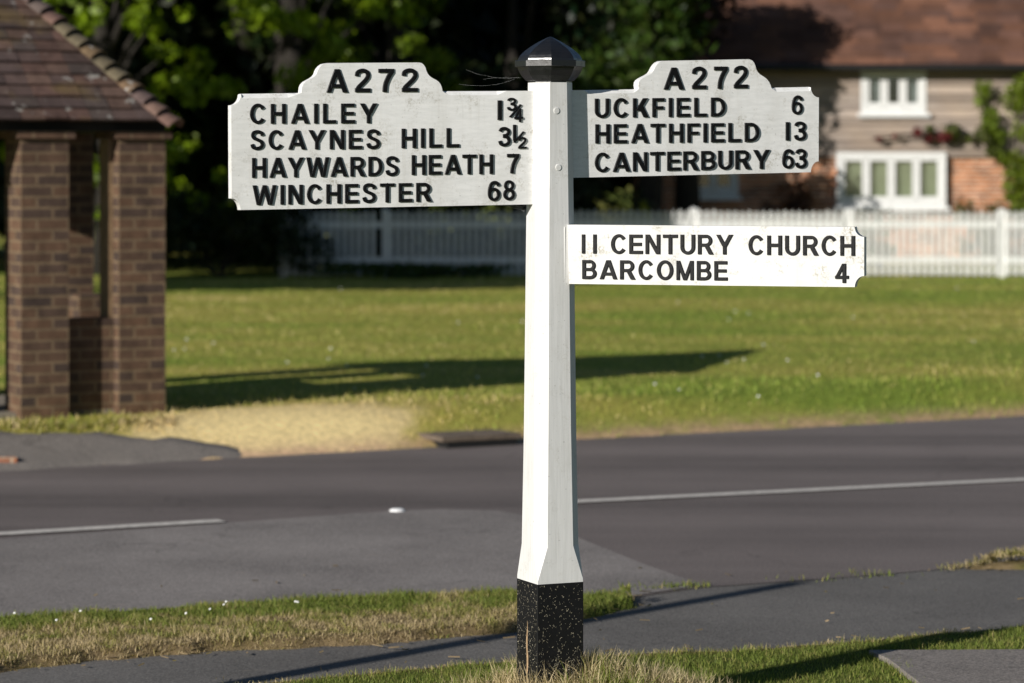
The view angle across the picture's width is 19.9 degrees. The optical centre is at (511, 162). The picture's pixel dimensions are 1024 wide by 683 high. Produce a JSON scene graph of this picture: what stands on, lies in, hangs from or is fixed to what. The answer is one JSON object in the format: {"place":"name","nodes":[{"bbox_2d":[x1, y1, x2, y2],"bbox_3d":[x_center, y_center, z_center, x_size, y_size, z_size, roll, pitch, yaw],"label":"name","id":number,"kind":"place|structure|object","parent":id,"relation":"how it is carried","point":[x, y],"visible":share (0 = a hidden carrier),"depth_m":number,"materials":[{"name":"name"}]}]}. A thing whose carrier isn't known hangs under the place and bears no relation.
{"place":"outdoors","nodes":[
{"label":"outdoors","id":0,"kind":"place"},
{"bbox_2d":[0,431,241,470],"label":"pavement","id":1,"kind":"structure","parent":0,"point":[31,451],"depth_m":19.18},
{"bbox_2d":[0,456,16,462],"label":"brick fragment","id":2,"kind":"object","parent":1,"relation":"on","point":[9,459],"visible":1,"depth_m":18.73,"materials":[{"name":"orange brick"}]},
{"bbox_2d":[0,186,1023,682],"bbox_3d":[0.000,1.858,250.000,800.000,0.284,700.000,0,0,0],"label":"ground","id":3,"kind":"structure","parent":0,"point":[330,428],"depth_m":24.67,"materials":[{"name":"green plant"}]},
{"bbox_2d":[0,410,179,434],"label":"grass","id":4,"kind":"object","parent":3,"relation":"on","point":[32,424],"visible":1,"depth_m":19.58,"materials":[{"name":"green plant"}]},
{"bbox_2d":[0,0,183,419],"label":"brick shelter","id":5,"kind":"object","parent":3,"relation":"on","point":[74,343],"visible":1,"depth_m":20.11,"materials":[{"name":"brick"}]},
{"bbox_2d":[0,0,211,248],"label":"dark tree","id":6,"kind":"object","parent":3,"relation":"on","point":[139,63],"visible":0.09,"depth_m":48.23,"materials":[{"name":"green plant"}]},
{"bbox_2d":[0,0,226,274],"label":"leafy tree","id":7,"kind":"object","parent":3,"relation":"on","point":[103,32],"visible":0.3,"depth_m":45.47,"materials":[{"name":"green plant"}]},
{"bbox_2d":[14,600,298,620],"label":"daisies","id":8,"kind":"object","parent":3,"relation":"on","point":[151,618],"visible":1,"depth_m":12.38,"materials":[{"name":"white plant"}]},
{"bbox_2d":[94,0,234,251],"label":"background tree","id":9,"kind":"object","parent":3,"relation":"on","point":[208,7],"visible":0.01,"depth_m":54.70,"materials":[{"name":"green plant"}]},
{"bbox_2d":[94,177,336,276],"bbox_3d":[-4.593,0.913,44.560,3.882,1.714,1.660,0,0,0],"label":"shrub","id":10,"kind":"object","parent":3,"relation":"on","point":[254,235],"visible":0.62,"depth_m":44.37,"materials":[{"name":"green plant"}]},
{"bbox_2d":[110,0,378,263],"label":"dark tree","id":11,"kind":"object","parent":3,"relation":"on","point":[237,57],"visible":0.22,"depth_m":49.35,"materials":[{"name":"green plant"}]},
{"bbox_2d":[274,0,282,269],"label":"spreading oak","id":12,"kind":"object","parent":3,"relation":"on","point":[278,58],"visible":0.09,"depth_m":46.78,"materials":[{"name":"green plant"}]},
{"bbox_2d":[174,0,425,273],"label":"leafy tree","id":13,"kind":"object","parent":3,"relation":"on","point":[296,25],"visible":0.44,"depth_m":45.30,"materials":[{"name":"green plant"}]},
{"bbox_2d":[192,199,523,268],"bbox_3d":[-1.809,1.056,46.297,6.595,1.392,1.085,0,0,3],"label":"shrub","id":14,"kind":"object","parent":3,"relation":"on","point":[422,209],"visible":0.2,"depth_m":46.20,"materials":[{"name":"green plant"}]},
{"bbox_2d":[239,0,505,256],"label":"dark tree","id":15,"kind":"object","parent":3,"relation":"on","point":[380,41],"visible":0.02,"depth_m":50.49,"materials":[{"name":"green plant"}]},
{"bbox_2d":[214,0,563,253],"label":"background tree","id":16,"kind":"object","parent":3,"relation":"on","point":[483,20],"visible":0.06,"depth_m":54.05,"materials":[{"name":"green plant"}]},
{"bbox_2d":[309,0,473,264],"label":"leafy tree","id":17,"kind":"object","parent":3,"relation":"on","point":[400,45],"visible":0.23,"depth_m":47.48,"materials":[{"name":"green plant"}]},
{"bbox_2d":[304,260,512,278],"bbox_3d":[-1.555,1.627,44.042,3.128,0.314,0.752,0,0,0],"label":"shrub","id":18,"kind":"object","parent":3,"relation":"on","point":[396,270],"visible":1,"depth_m":43.98,"materials":[{"name":"green plant"}]},
{"bbox_2d":[417,429,521,448],"bbox_3d":[-0.298,1.922,20.329,0.620,0.080,0.400,0,0,-29],"label":"kerb inlet","id":19,"kind":"object","parent":3,"relation":"on","point":[470,438],"visible":0.96,"depth_m":20.19,"materials":[{"name":"concrete"}]},
{"bbox_2d":[412,0,654,265],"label":"dark tree","id":20,"kind":"object","parent":3,"relation":"on","point":[511,52],"visible":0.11,"depth_m":48.41,"materials":[{"name":"green plant"}]},
{"bbox_2d":[228,37,865,682],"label":"fingerpost","id":21,"kind":"object","parent":3,"relation":"on","point":[346,135],"visible":1,"depth_m":9.91,"materials":[{"name":"white paint"}]},
{"bbox_2d":[174,288,974,396],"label":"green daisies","id":22,"kind":"object","parent":3,"relation":"on","point":[522,320],"visible":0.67,"depth_m":25.37,"materials":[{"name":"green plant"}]},
{"bbox_2d":[523,0,630,201],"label":"background tree","id":23,"kind":"object","parent":3,"relation":"on","point":[622,183],"visible":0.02,"depth_m":56.22,"materials":[{"name":"green plant"}]},
{"bbox_2d":[433,644,740,682],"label":"dry tuft","id":24,"kind":"object","parent":3,"relation":"on","point":[602,670],"visible":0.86,"depth_m":9.97,"materials":[{"name":"beige plant"}]},
{"bbox_2d":[573,177,658,219],"bbox_3d":[1.288,0.946,46.501,2.148,1.622,1.374,0,0,0],"label":"shrub","id":25,"kind":"object","parent":3,"relation":"on","point":[584,203],"visible":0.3,"depth_m":46.38,"materials":[{"name":"green plant"}]},
{"bbox_2d":[235,622,1023,682],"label":"verge grass","id":26,"kind":"structure","parent":3,"relation":"on","point":[733,674],"depth_m":11.19,"materials":[{"name":"green plant"}]},
{"bbox_2d":[618,200,652,219],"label":"shrub","id":27,"kind":"object","parent":3,"relation":"on","point":[644,206],"visible":0.12,"depth_m":45.29,"materials":[{"name":"green plant"}]},
{"bbox_2d":[572,0,717,219],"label":"dark tree","id":28,"kind":"object","parent":3,"relation":"on","point":[655,39],"visible":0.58,"depth_m":47.15,"materials":[{"name":"green plant"}]},
{"bbox_2d":[279,207,1023,276],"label":"picket fence","id":29,"kind":"object","parent":3,"relation":"on","point":[1002,225],"visible":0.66,"depth_m":44.55,"materials":[{"name":"white paint"}]},
{"bbox_2d":[672,0,744,220],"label":"copper tree","id":30,"kind":"object","parent":3,"relation":"on","point":[687,192],"visible":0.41,"depth_m":48.12,"materials":[{"name":"brown plant"}]},
{"bbox_2d":[752,176,817,220],"bbox_3d":[4.601,0.984,49.293,1.148,1.519,0.664,0,0,0],"label":"shrub","id":31,"kind":"object","parent":3,"relation":"on","point":[804,200],"visible":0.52,"depth_m":49.25,"materials":[{"name":"green plant"}]},
{"bbox_2d":[619,0,1023,263],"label":"cottage","id":32,"kind":"structure","parent":3,"relation":"on","point":[866,71],"depth_m":50.00,"materials":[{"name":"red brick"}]},
{"bbox_2d":[700,174,741,199],"bbox_3d":[3.440,0.305,50.025,0.960,0.690,0.310,0,0,0],"label":"window","id":33,"kind":"structure","parent":32,"relation":"in","point":[715,186],"depth_m":49.97,"materials":[{"name":"grey glass"}]},
{"bbox_2d":[833,152,949,210],"bbox_3d":[6.470,0.330,49.995,1.980,1.000,0.370,0,0,0],"label":"window","id":34,"kind":"structure","parent":32,"relation":"in","point":[865,181],"depth_m":49.90,"materials":[{"name":"white paint"}]},
{"bbox_2d":[857,71,929,116],"bbox_3d":[6.515,-1.185,50.025,1.230,0.830,0.310,0,0,0],"label":"window","id":35,"kind":"structure","parent":32,"relation":"in","point":[883,93],"depth_m":49.97,"materials":[{"name":"white paint"}]},
{"bbox_2d":[872,127,951,144],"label":"red creeper","id":36,"kind":"object","parent":32,"relation":"attached to","point":[945,137],"visible":1,"depth_m":49.75,"materials":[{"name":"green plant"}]},
{"bbox_2d":[922,123,1005,159],"bbox_3d":[7.637,-0.351,49.770,1.575,0.654,0.386,0,0,0],"label":"climbing rose","id":37,"kind":"object","parent":32,"relation":"attached to","point":[990,150],"visible":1,"depth_m":49.74,"materials":[{"name":"green plant"}]},
{"bbox_2d":[972,79,1023,220],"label":"climbing rose","id":38,"kind":"object","parent":32,"relation":"attached to","point":[988,121],"visible":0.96,"depth_m":49.71,"materials":[{"name":"green plant"}]},
{"bbox_2d":[996,72,1023,228],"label":"climbing rose","id":39,"kind":"object","parent":32,"relation":"attached to","point":[1016,171],"visible":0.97,"depth_m":49.68,"materials":[{"name":"green plant"}]},
{"bbox_2d":[838,207,907,269],"bbox_3d":[5.718,1.236,47.199,1.380,1.024,0.667,0,0,0],"label":"shrub","id":40,"kind":"object","parent":3,"relation":"on","point":[878,245],"visible":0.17,"depth_m":47.15,"materials":[{"name":"green plant"}]},
{"bbox_2d":[869,649,1023,682],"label":"paving slab","id":41,"kind":"structure","parent":3,"relation":"on","point":[975,666],"depth_m":11.06,"materials":[{"name":"concrete"}]},
{"bbox_2d":[953,197,1013,264],"bbox_3d":[7.950,1.159,49.325,1.014,1.163,0.658,0,0,18],"label":"shrub","id":42,"kind":"object","parent":3,"relation":"on","point":[964,210],"visible":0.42,"depth_m":49.29,"materials":[{"name":"green plant"}]},
{"bbox_2d":[0,416,1023,596],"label":"road","id":43,"kind":"structure","parent":0,"point":[740,539],"depth_m":17.31,"materials":[{"name":"grey asphalt"}]},
{"bbox_2d":[0,519,225,534],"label":"road marking","id":44,"kind":"object","parent":43,"relation":"on","point":[108,527],"visible":1,"depth_m":15.68,"materials":[{"name":"paint"}]},
{"bbox_2d":[0,509,701,616],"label":"road patch","id":45,"kind":"object","parent":43,"relation":"on","point":[437,550],"visible":0.61,"depth_m":14.30,"materials":[{"name":"grey asphalt"}]},
{"bbox_2d":[389,508,404,511],"bbox_3d":[-0.644,1.949,16.402,0.090,0.022,0.072,0,0,0],"label":"road stud","id":46,"kind":"object","parent":45,"relation":"on","point":[396,510],"visible":1,"depth_m":16.38,"materials":[{"name":"white plastic"}]},
{"bbox_2d":[578,478,1023,501],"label":"road marking","id":47,"kind":"object","parent":43,"relation":"on","point":[792,490],"depth_m":17.40,"materials":[{"name":"paint"}]},
{"bbox_2d":[0,564,1023,682],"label":"path","id":48,"kind":"structure","parent":0,"point":[772,614],"depth_m":12.35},
{"bbox_2d":[0,582,636,672],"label":"island grass","id":49,"kind":"structure","parent":48,"relation":"on","point":[206,612],"depth_m":12.29,"materials":[{"name":"green plant"}]},
{"bbox_2d":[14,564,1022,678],"bbox_3d":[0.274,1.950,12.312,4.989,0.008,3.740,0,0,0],"label":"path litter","id":50,"kind":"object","parent":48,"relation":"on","point":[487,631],"visible":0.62,"depth_m":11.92,"materials":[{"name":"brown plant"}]},
{"bbox_2d":[614,544,1023,604],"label":"crack weeds","id":51,"kind":"object","parent":48,"relation":"on","point":[1003,553],"visible":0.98,"depth_m":14.15,"materials":[{"name":"green plant"}]}
]}

